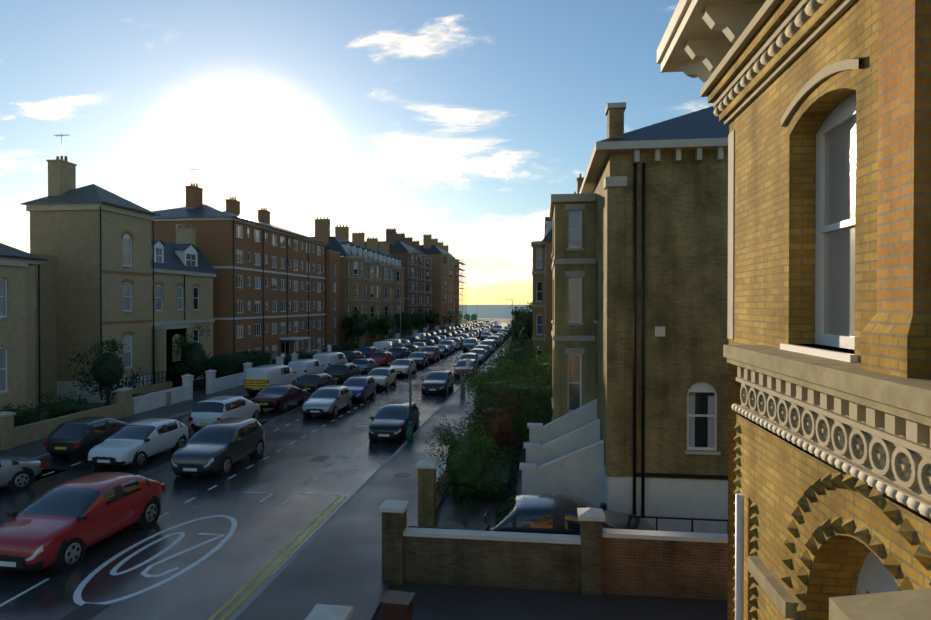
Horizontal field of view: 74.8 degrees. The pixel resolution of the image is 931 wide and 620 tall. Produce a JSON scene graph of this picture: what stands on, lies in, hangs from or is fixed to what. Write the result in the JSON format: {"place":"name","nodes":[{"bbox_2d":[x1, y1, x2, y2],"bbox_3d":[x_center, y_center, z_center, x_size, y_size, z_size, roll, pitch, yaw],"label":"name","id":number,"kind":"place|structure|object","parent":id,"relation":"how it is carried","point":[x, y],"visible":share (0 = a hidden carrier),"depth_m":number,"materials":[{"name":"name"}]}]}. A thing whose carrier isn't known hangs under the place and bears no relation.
{"place":"outdoors","nodes":[
{"label":"outdoors","id":0,"kind":"place"},
{"bbox_2d":[21,156,216,405],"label":"house","id":1,"kind":"structure","parent":0,"point":[65,227],"depth_m":44.60,"materials":[{"name":"brick"}]},
{"bbox_2d":[54,133,322,223],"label":"roof aerials","id":2,"kind":"object","parent":1,"relation":"on","point":[58,135],"visible":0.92,"depth_m":58.68,"materials":[{"name":"silver metal"}]},
{"bbox_2d":[0,323,509,619],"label":"road","id":3,"kind":"structure","parent":0,"point":[210,586],"depth_m":19.77,"materials":[{"name":"grey asphalt"}]},
{"bbox_2d":[0,456,44,491],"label":"hatchback car","id":4,"kind":"object","parent":3,"relation":"on","point":[17,473],"visible":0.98,"depth_m":22.93,"materials":[{"name":"grey paint"}]},
{"bbox_2d":[0,472,165,572],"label":"hatchback","id":5,"kind":"object","parent":3,"relation":"on","point":[62,527],"visible":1,"depth_m":16.87,"materials":[{"name":"red paint"}]},
{"bbox_2d":[43,417,131,458],"bbox_3d":[-17.734,5.971,29.351,2.202,1.700,4.496,0,1,7],"label":"hatchback car","id":6,"kind":"object","parent":3,"relation":"on","point":[82,436],"visible":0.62,"depth_m":27.60,"materials":[{"name":"grey paint"}]},
{"bbox_2d":[88,418,190,468],"bbox_3d":[-14.784,5.992,27.771,2.268,1.690,4.827,0,1,7],"label":"hatchback car","id":7,"kind":"object","parent":3,"relation":"on","point":[135,445],"visible":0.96,"depth_m":26.85,"materials":[{"name":"white paint"}]},
{"bbox_2d":[171,417,265,476],"bbox_3d":[-10.621,5.904,26.541,2.334,1.889,4.939,0,1,7],"label":"car","id":8,"kind":"object","parent":3,"relation":"on","point":[218,448],"visible":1,"depth_m":25.50,"materials":[{"name":"grey paint"}]},
{"bbox_2d":[189,395,259,432],"bbox_3d":[-13.672,5.837,34.987,2.289,1.864,4.935,0,1,7],"label":"mpv car","id":9,"kind":"object","parent":3,"relation":"on","point":[208,411],"visible":0.83,"depth_m":33.11,"materials":[{"name":"white paint"}]},
{"bbox_2d":[0,332,491,606],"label":"white road markings","id":10,"kind":"object","parent":3,"relation":"on","point":[77,599],"visible":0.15,"depth_m":17.01,"materials":[{"name":"paint"}]},
{"bbox_2d":[0,337,504,561],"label":"road patches","id":11,"kind":"object","parent":3,"relation":"on","point":[305,513],"visible":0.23,"depth_m":23.07,"materials":[{"name":"grey asphalt"}]},
{"bbox_2d":[32,349,497,619],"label":"kerb","id":12,"kind":"structure","parent":3,"relation":"on","point":[246,604],"depth_m":19.43,"materials":[{"name":"concrete"}]},
{"bbox_2d":[244,364,296,394],"bbox_3d":[-15.516,5.509,48.924,2.465,2.255,5.541,0,1,7],"label":"van","id":13,"kind":"object","parent":3,"relation":"on","point":[259,378],"visible":0.81,"depth_m":46.51,"materials":[{"name":"white paint"}]},
{"bbox_2d":[60,358,487,619],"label":"road covers","id":14,"kind":"object","parent":3,"relation":"on","point":[87,611],"visible":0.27,"depth_m":14.04,"materials":[{"name":"metal"}]},
{"bbox_2d":[208,497,346,619],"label":"yellow road markings","id":15,"kind":"object","parent":3,"relation":"on","point":[227,603],"visible":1,"depth_m":16.42,"materials":[{"name":"paint"}]},
{"bbox_2d":[251,384,307,411],"bbox_3d":[-12.593,5.877,41.706,2.290,1.656,5.159,0,1,7],"label":"saloon car","id":16,"kind":"object","parent":3,"relation":"on","point":[280,397],"visible":0.85,"depth_m":40.32,"materials":[{"name":"red paint"}]},
{"bbox_2d":[288,359,323,380],"bbox_3d":[-14.639,5.515,55.869,2.324,2.112,4.885,0,1,7],"label":"van","id":17,"kind":"object","parent":3,"relation":"on","point":[300,367],"visible":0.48,"depth_m":53.64,"materials":[{"name":"white paint"}]},
{"bbox_2d":[296,372,336,392],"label":"hatchback car","id":18,"kind":"object","parent":3,"relation":"on","point":[312,382],"visible":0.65,"depth_m":46.73,"materials":[{"name":"grey paint"}]},
{"bbox_2d":[302,385,352,416],"bbox_3d":[-8.902,5.881,39.528,2.266,1.690,4.822,0,1,7],"label":"hatchback car","id":19,"kind":"object","parent":3,"relation":"on","point":[330,400],"visible":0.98,"depth_m":38.44,"materials":[{"name":"grey paint"}]},
{"bbox_2d":[313,351,347,372],"bbox_3d":[-13.775,5.383,62.311,2.466,2.255,5.543,0,1,7],"label":"van","id":20,"kind":"object","parent":3,"relation":"on","point":[326,359],"visible":0.42,"depth_m":59.82,"materials":[{"name":"white paint"}]},
{"bbox_2d":[326,362,360,382],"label":"hatchback car","id":21,"kind":"object","parent":3,"relation":"on","point":[342,372],"visible":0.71,"depth_m":52.94,"materials":[{"name":"grey paint"}]},
{"bbox_2d":[342,350,364,362],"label":"car","id":22,"kind":"object","parent":3,"relation":"on","point":[351,355],"visible":0.38,"depth_m":67.46,"materials":[{"name":"black paint"}]},
{"bbox_2d":[342,375,375,402],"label":"hatchback car","id":23,"kind":"object","parent":3,"relation":"on","point":[361,387],"visible":0.77,"depth_m":44.35,"materials":[{"name":"blue paint"}]},
{"bbox_2d":[352,358,378,374],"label":"hatchback car","id":24,"kind":"object","parent":3,"relation":"on","point":[367,365],"visible":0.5,"depth_m":59.67,"materials":[{"name":"blue paint"}]},
{"bbox_2d":[357,346,380,357],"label":"car","id":25,"kind":"object","parent":3,"relation":"on","point":[367,351],"visible":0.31,"depth_m":74.29,"materials":[{"name":"blue paint"}]},
{"bbox_2d":[367,367,396,389],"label":"hatchback car","id":26,"kind":"object","parent":3,"relation":"on","point":[384,378],"visible":0.75,"depth_m":50.74,"materials":[{"name":"beige paint"}]},
{"bbox_2d":[369,351,394,366],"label":"car","id":27,"kind":"object","parent":3,"relation":"on","point":[384,358],"visible":0.67,"depth_m":66.35,"materials":[{"name":"red paint"}]},
{"bbox_2d":[373,341,393,350],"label":"van","id":28,"kind":"object","parent":3,"relation":"on","point":[384,345],"visible":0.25,"depth_m":80.49,"materials":[{"name":"white paint"}]},
{"bbox_2d":[383,338,402,346],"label":"van","id":29,"kind":"object","parent":3,"relation":"on","point":[396,342],"visible":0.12,"depth_m":86.77,"materials":[{"name":"white paint"}]},
{"bbox_2d":[368,401,419,441],"bbox_3d":[-3.791,5.941,32.636,2.202,1.700,4.498,0,1,7],"label":"hatchback car","id":30,"kind":"object","parent":3,"relation":"on","point":[390,420],"visible":0.88,"depth_m":31.41,"materials":[{"name":"black paint"}]},
{"bbox_2d":[388,346,410,358],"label":"car","id":31,"kind":"object","parent":3,"relation":"on","point":[400,352],"visible":0.6,"depth_m":73.61,"materials":[{"name":"blue paint"}]},
{"bbox_2d":[388,359,416,376],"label":"saloon car","id":32,"kind":"object","parent":3,"relation":"on","point":[406,367],"visible":0.83,"depth_m":59.51,"materials":[{"name":"silver paint"}]},
{"bbox_2d":[402,344,419,352],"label":"hatchback car","id":33,"kind":"object","parent":3,"relation":"on","point":[412,348],"visible":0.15,"depth_m":80.34,"materials":[{"name":"grey paint"}]},
{"bbox_2d":[404,336,420,343],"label":"car","id":34,"kind":"object","parent":3,"relation":"on","point":[411,339],"visible":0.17,"depth_m":99.40,"materials":[{"name":"black paint"}]},
{"bbox_2d":[406,351,428,367],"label":"hatchback car","id":35,"kind":"object","parent":3,"relation":"on","point":[420,358],"visible":0.69,"depth_m":67.93,"materials":[{"name":"black paint"}]},
{"bbox_2d":[412,333,426,339],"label":"van","id":36,"kind":"object","parent":3,"relation":"on","point":[422,336],"visible":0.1,"depth_m":104.75,"materials":[{"name":"grey paint"}]},
{"bbox_2d":[412,342,426,350],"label":"saloon car","id":37,"kind":"object","parent":3,"relation":"on","point":[420,344],"visible":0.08,"depth_m":86.52,"materials":[{"name":"white paint"}]},
{"bbox_2d":[420,339,435,345],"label":"hatchback car","id":38,"kind":"object","parent":3,"relation":"on","point":[429,342],"visible":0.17,"depth_m":92.51,"materials":[{"name":"black paint"}]},
{"bbox_2d":[420,346,439,361],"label":"car","id":39,"kind":"object","parent":3,"relation":"on","point":[433,352],"visible":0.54,"depth_m":74.71,"materials":[{"name":"red paint"}]},
{"bbox_2d":[426,336,440,343],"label":"car","id":40,"kind":"object","parent":3,"relation":"on","point":[436,339],"visible":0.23,"depth_m":98.48,"materials":[{"name":"black paint"}]},
{"bbox_2d":[421,370,453,394],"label":"hatchback car","id":41,"kind":"object","parent":3,"relation":"on","point":[437,381],"visible":0.98,"depth_m":47.75,"materials":[{"name":"black paint"}]},
{"bbox_2d":[433,344,448,357],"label":"saloon car","id":42,"kind":"object","parent":3,"relation":"on","point":[444,350],"visible":0.46,"depth_m":81.11,"materials":[{"name":"grey paint"}]},
{"bbox_2d":[436,340,454,353],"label":"car","id":43,"kind":"object","parent":3,"relation":"on","point":[450,344],"visible":0.54,"depth_m":87.32,"materials":[{"name":"grey paint"}]},
{"bbox_2d":[446,337,460,349],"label":"car","id":44,"kind":"object","parent":3,"relation":"on","point":[457,340],"visible":0.44,"depth_m":94.34,"materials":[{"name":"white paint"}]},
{"bbox_2d":[453,359,477,378],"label":"hatchback car","id":45,"kind":"object","parent":3,"relation":"on","point":[460,363],"visible":0.73,"depth_m":57.59,"materials":[{"name":"red paint"}]},
{"bbox_2d":[457,353,478,367],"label":"hatchback car","id":46,"kind":"object","parent":3,"relation":"on","point":[474,356],"visible":0.44,"depth_m":66.16,"materials":[{"name":"white paint"}]},
{"bbox_2d":[462,338,477,350],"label":"mpv car","id":47,"kind":"object","parent":3,"relation":"on","point":[469,343],"visible":0.73,"depth_m":91.23,"materials":[{"name":"grey paint"}]},
{"bbox_2d":[469,348,485,363],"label":"hatchback car","id":48,"kind":"object","parent":3,"relation":"on","point":[479,352],"visible":0.52,"depth_m":72.66,"materials":[{"name":"grey paint"}]},
{"bbox_2d":[474,345,489,358],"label":"hatchback car","id":49,"kind":"object","parent":3,"relation":"on","point":[486,348],"visible":0.44,"depth_m":79.93,"materials":[{"name":"grey paint"}]},
{"bbox_2d":[480,332,490,340],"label":"hatchback car","id":50,"kind":"object","parent":3,"relation":"on","point":[484,335],"visible":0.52,"depth_m":117.17,"materials":[{"name":"grey paint"}]},
{"bbox_2d":[480,340,494,353],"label":"mpv car","id":51,"kind":"object","parent":3,"relation":"on","point":[490,344],"visible":0.46,"depth_m":86.75,"materials":[{"name":"grey paint"}]},
{"bbox_2d":[486,336,499,346],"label":"car","id":52,"kind":"object","parent":3,"relation":"on","point":[495,338],"visible":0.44,"depth_m":98.41,"materials":[{"name":"black paint"}]},
{"bbox_2d":[493,325,501,332],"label":"car","id":53,"kind":"object","parent":3,"relation":"on","point":[496,328],"visible":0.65,"depth_m":148.51,"materials":[{"name":"white paint"}]},
{"bbox_2d":[0,337,512,619],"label":"pavement","id":54,"kind":"structure","parent":0,"point":[337,560],"depth_m":17.72,"materials":[{"name":"grey concrete"}]},
{"bbox_2d":[400,298,410,338],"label":"lamp column","id":55,"kind":"structure","parent":54,"relation":"on","point":[400,314],"depth_m":100.11,"materials":[{"name":"silver metal"}]},
{"bbox_2d":[407,373,412,441],"bbox_3d":[-2.773,4.878,30.583,0.320,3.480,0.320,0,1,7],"label":"green post","id":56,"kind":"object","parent":54,"relation":"on","point":[410,433],"visible":1,"depth_m":30.52,"materials":[{"name":"green metal"}]},
{"bbox_2d":[460,377,465,398],"bbox_3d":[-0.203,5.696,44.631,0.385,1.580,0.380,0,1,7],"label":"ticket machine","id":57,"kind":"object","parent":54,"relation":"on","point":[462,388],"visible":0.88,"depth_m":44.48,"materials":[{"name":"grey"}]},
{"bbox_2d":[36,334,532,619],"bbox_3d":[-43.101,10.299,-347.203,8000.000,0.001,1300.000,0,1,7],"label":"ground","id":58,"kind":"structure","parent":0,"point":[198,392],"depth_m":41.43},
{"bbox_2d":[0,243,43,410],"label":"villa","id":59,"kind":"object","parent":58,"relation":"on","point":[17,340],"visible":0.96,"depth_m":34.97,"materials":[{"name":"brick"}]},
{"bbox_2d":[0,403,44,426],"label":"hedge","id":60,"kind":"object","parent":58,"relation":"on","point":[26,416],"visible":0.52,"depth_m":31.36,"materials":[{"name":"green plant"}]},
{"bbox_2d":[34,390,91,420],"bbox_3d":[-23.027,5.649,34.814,2.819,2.429,3.177,0,1,-26],"label":"bush","id":61,"kind":"object","parent":58,"relation":"on","point":[64,407],"visible":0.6,"depth_m":34.34,"materials":[{"name":"green plant"}]},
{"bbox_2d":[66,336,143,405],"bbox_3d":[-23.750,4.166,39.939,4.233,4.969,4.484,0,1,7],"label":"tree","id":62,"kind":"object","parent":58,"relation":"on","point":[107,371],"visible":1,"depth_m":39.62,"materials":[{"name":"green plant"}]},
{"bbox_2d":[168,322,222,390],"bbox_3d":[-22.109,3.964,49.399,4.125,6.077,4.273,0,1,7],"label":"tree","id":63,"kind":"object","parent":58,"relation":"on","point":[195,360],"visible":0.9,"depth_m":48.98,"materials":[{"name":"green plant"}]},
{"bbox_2d":[0,202,408,413],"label":"downpipes","id":64,"kind":"object","parent":58,"relation":"on","point":[184,289],"visible":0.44,"depth_m":49.01,"materials":[{"name":"black metal"}]},
{"bbox_2d":[0,320,466,449],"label":"garden walls","id":65,"kind":"structure","parent":58,"relation":"on","point":[124,403],"depth_m":38.79,"materials":[{"name":"paint"}]},
{"bbox_2d":[201,349,272,387],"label":"hedge","id":66,"kind":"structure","parent":58,"relation":"on","point":[231,364],"depth_m":53.05,"materials":[{"name":"green plant"}]},
{"bbox_2d":[151,183,339,363],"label":"flats block","id":67,"kind":"structure","parent":58,"relation":"on","point":[212,226],"depth_m":68.27,"materials":[{"name":"brown brick"}]},
{"bbox_2d":[270,350,317,365],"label":"hedge flats","id":68,"kind":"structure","parent":58,"relation":"on","point":[301,355],"depth_m":66.76,"materials":[{"name":"green plant"}]},
{"bbox_2d":[320,342,358,352],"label":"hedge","id":69,"kind":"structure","parent":58,"relation":"on","point":[344,347],"depth_m":81.35,"materials":[{"name":"green plant"}]},
{"bbox_2d":[339,306,378,348],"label":"round tree","id":70,"kind":"object","parent":58,"relation":"on","point":[358,327],"visible":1,"depth_m":91.46,"materials":[{"name":"green plant"}]},
{"bbox_2d":[311,217,408,346],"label":"mansion block","id":71,"kind":"structure","parent":58,"relation":"on","point":[372,283],"depth_m":106.86,"materials":[{"name":"brick"}]},
{"bbox_2d":[368,314,397,340],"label":"tree","id":72,"kind":"object","parent":58,"relation":"on","point":[383,326],"visible":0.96,"depth_m":105.76,"materials":[{"name":"green plant"}]},
{"bbox_2d":[365,227,433,334],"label":"mansion block","id":73,"kind":"structure","parent":58,"relation":"on","point":[416,263],"depth_m":143.32,"materials":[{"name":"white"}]},
{"bbox_2d":[393,308,413,336],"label":"tree","id":74,"kind":"object","parent":58,"relation":"on","point":[406,324],"visible":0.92,"depth_m":120.73,"materials":[{"name":"green plant"}]},
{"bbox_2d":[409,308,425,331],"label":"tree","id":75,"kind":"object","parent":58,"relation":"on","point":[418,321],"visible":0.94,"depth_m":134.32,"materials":[{"name":"green plant"}]},
{"bbox_2d":[423,309,442,330],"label":"tree","id":76,"kind":"object","parent":58,"relation":"on","point":[430,319],"visible":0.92,"depth_m":151.71,"materials":[{"name":"green plant"}]},
{"bbox_2d":[419,234,465,329],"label":"mansion block","id":77,"kind":"structure","parent":58,"relation":"on","point":[446,269],"depth_m":171.72,"materials":[{"name":"brick"}]},
{"bbox_2d":[463,318,511,322],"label":"beach","id":78,"kind":"structure","parent":58,"relation":"on","point":[503,320],"depth_m":276.73,"materials":[{"name":"beige sand"}]},
{"bbox_2d":[479,350,533,368],"bbox_3d":[3.681,4.857,43.774,4.231,4.066,5.028,-1,1,-45],"label":"lit shrub","id":79,"kind":"object","parent":58,"relation":"on","point":[511,363],"visible":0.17,"depth_m":43.73,"materials":[{"name":"green plant"}]},
{"bbox_2d":[474,365,552,440],"bbox_3d":[3.564,5.116,35.685,5.283,3.395,9.770,0,1,7],"label":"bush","id":80,"kind":"object","parent":58,"relation":"on","point":[535,405],"visible":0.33,"depth_m":31.17,"materials":[{"name":"green plant"}]},
{"bbox_2d":[448,365,514,403],"bbox_3d":[1.340,4.381,32.182,3.658,2.993,4.356,0,1,-28],"label":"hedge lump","id":81,"kind":"object","parent":80,"relation":"on","point":[485,377],"visible":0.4,"depth_m":32.15,"materials":[{"name":"green plant"}]},
{"bbox_2d":[456,355,518,399],"bbox_3d":[1.360,4.088,35.409,3.926,3.015,4.002,0,1,7],"label":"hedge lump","id":82,"kind":"object","parent":80,"relation":"on","point":[492,374],"visible":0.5,"depth_m":35.00,"materials":[{"name":"green plant"}]},
{"bbox_2d":[479,348,527,374],"bbox_3d":[2.118,4.014,38.151,3.618,3.437,3.058,0,1,21],"label":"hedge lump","id":83,"kind":"object","parent":80,"relation":"on","point":[499,369],"visible":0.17,"depth_m":37.67,"materials":[{"name":"green plant"}]},
{"bbox_2d":[509,355,552,385],"bbox_3d":[4.354,4.129,33.419,4.318,3.313,3.439,0,1,7],"label":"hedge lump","id":84,"kind":"object","parent":80,"relation":"on","point":[538,378],"visible":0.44,"depth_m":33.40,"materials":[{"name":"green plant"}]},
{"bbox_2d":[514,354,552,377],"bbox_3d":[4.667,4.145,36.097,3.741,3.035,3.750,0,1,-17],"label":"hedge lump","id":85,"kind":"object","parent":80,"relation":"on","point":[533,362],"visible":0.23,"depth_m":36.34,"materials":[{"name":"green plant"}]},
{"bbox_2d":[516,349,552,371],"bbox_3d":[5.155,3.898,39.350,2.956,2.819,4.044,1,1,49],"label":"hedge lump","id":86,"kind":"object","parent":80,"relation":"on","point":[549,365],"visible":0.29,"depth_m":38.68,"materials":[{"name":"green plant"}]},
{"bbox_2d":[305,354,727,619],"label":"boundary walls","id":87,"kind":"structure","parent":58,"relation":"on","point":[594,557],"depth_m":14.83,"materials":[{"name":"brick"}]},
{"bbox_2d":[503,306,532,343],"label":"tree","id":88,"kind":"object","parent":58,"relation":"on","point":[525,323],"visible":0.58,"depth_m":76.91,"materials":[{"name":"green plant"}]},
{"bbox_2d":[508,329,527,347],"bbox_3d":[4.907,4.006,58.394,2.439,4.941,2.146,0,1,7],"label":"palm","id":89,"kind":"object","parent":58,"relation":"on","point":[516,333],"visible":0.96,"depth_m":58.16,"materials":[{"name":"green plant"}]},
{"bbox_2d":[508,302,532,325],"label":"tree","id":90,"kind":"object","parent":58,"relation":"on","point":[522,310],"visible":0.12,"depth_m":95.26,"materials":[{"name":"green plant"}]},
{"bbox_2d":[494,335,552,369],"bbox_3d":[4.761,4.639,49.460,5.276,5.189,5.226,0,1,7],"label":"lit shrub","id":91,"kind":"object","parent":58,"relation":"on","point":[516,352],"visible":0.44,"depth_m":48.89,"materials":[{"name":"green plant"}]},
{"bbox_2d":[518,331,531,348],"bbox_3d":[6.027,4.250,62.826,2.321,4.370,2.256,0,1,7],"label":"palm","id":92,"kind":"object","parent":58,"relation":"on","point":[525,339],"visible":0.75,"depth_m":62.56,"materials":[{"name":"green plant"}]},
{"bbox_2d":[531,174,583,364],"bbox_3d":[14.892,-3.054,64.168,15.650,18.950,19.600,0,1,7],"label":"villa","id":93,"kind":"object","parent":58,"relation":"on","point":[542,301],"visible":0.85,"depth_m":58.28,"materials":[{"name":"brick"}]},
{"bbox_2d":[399,441,727,619],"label":"driveway paving","id":94,"kind":"structure","parent":58,"relation":"on","point":[431,601],"depth_m":14.19,"materials":[{"name":"grey concrete"}]},
{"bbox_2d":[379,590,415,619],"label":"brick pillar","id":95,"kind":"structure","parent":94,"relation":"on","point":[396,605],"depth_m":12.19,"materials":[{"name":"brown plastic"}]},
{"bbox_2d":[444,523,464,529],"bbox_3d":[-0.291,6.311,16.272,0.520,1.016,0.625,0,1,-4],"label":"wheelie bin","id":96,"kind":"object","parent":94,"relation":"on","point":[458,526],"visible":0.15,"depth_m":16.39,"materials":[{"name":"grey plastic"}]},
{"bbox_2d":[422,415,510,516],"bbox_3d":[-0.071,5.290,20.545,2.950,3.718,3.133,0,1,-33],"label":"topiary bush","id":97,"kind":"object","parent":94,"relation":"on","point":[466,465],"visible":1,"depth_m":20.25,"materials":[{"name":"green plant"}]},
{"bbox_2d":[466,523,488,530],"bbox_3d":[0.309,6.311,16.247,0.520,1.016,0.625,0,1,13],"label":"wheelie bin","id":98,"kind":"object","parent":94,"relation":"on","point":[477,526],"visible":0.15,"depth_m":16.30,"materials":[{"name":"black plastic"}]},
{"bbox_2d":[447,424,522,502],"bbox_3d":[1.069,6.212,26.076,2.593,1.274,9.420,0,1,7],"label":"hedge","id":99,"kind":"object","parent":94,"relation":"on","point":[505,471],"visible":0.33,"depth_m":22.61,"materials":[{"name":"green plant"}]},
{"bbox_2d":[459,380,527,453],"bbox_3d":[1.262,4.892,26.790,3.044,3.764,4.465,0,1,7],"label":"russet shrub","id":100,"kind":"object","parent":94,"relation":"on","point":[497,421],"visible":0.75,"depth_m":26.03,"materials":[{"name":"brown plant"}]},
{"bbox_2d":[519,399,603,505],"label":"entrance stair walls","id":101,"kind":"structure","parent":94,"relation":"on","point":[564,454],"depth_m":20.20,"materials":[{"name":"white paint"}]},
{"bbox_2d":[484,493,654,534],"bbox_3d":[2.898,6.094,16.913,4.891,1.690,2.377,0,1,7],"label":"hatchback car","id":102,"kind":"object","parent":94,"relation":"on","point":[549,513],"visible":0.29,"depth_m":16.35,"materials":[{"name":"grey paint"}]},
{"bbox_2d":[657,0,930,619],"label":"building","id":103,"kind":"structure","parent":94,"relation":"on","point":[822,108],"depth_m":5.28,"materials":[{"name":"yellow brick"}]},
{"bbox_2d":[549,102,729,533],"bbox_3d":[11.179,-0.903,25.422,15.160,15.580,17.750,0,1,7],"label":"neighbour villa","id":104,"kind":"object","parent":58,"relation":"on","point":[639,256],"visible":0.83,"depth_m":18.48,"materials":[{"name":"paint"}]},
{"bbox_2d":[0,6,711,286],"bbox_3d":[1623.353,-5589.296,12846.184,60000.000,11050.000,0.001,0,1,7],"label":"cloud","id":105,"kind":"structure","parent":0,"point":[247,147],"depth_m":13579.57,"materials":[{"name":"white"}]},
{"bbox_2d":[0,0,712,304],"label":"sky","id":106,"kind":"structure","parent":0,"point":[556,66],"materials":[{"name":"blue"}]},
{"bbox_2d":[461,319,493,322],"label":"lawn","id":107,"kind":"structure","parent":0,"point":[478,320],"depth_m":257.81,"materials":[{"name":"green plant"}]},
{"bbox_2d":[459,314,476,319],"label":"beach huts","id":108,"kind":"object","parent":107,"relation":"on","point":[473,317],"visible":0.19,"depth_m":262.09,"materials":[{"name":"teal wood"}]},
{"bbox_2d":[459,305,531,317],"bbox_3d":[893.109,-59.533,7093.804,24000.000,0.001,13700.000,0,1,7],"label":"sea","id":109,"kind":"structure","parent":0,"point":[491,311],"depth_m":715.10,"materials":[{"name":"liquid"}]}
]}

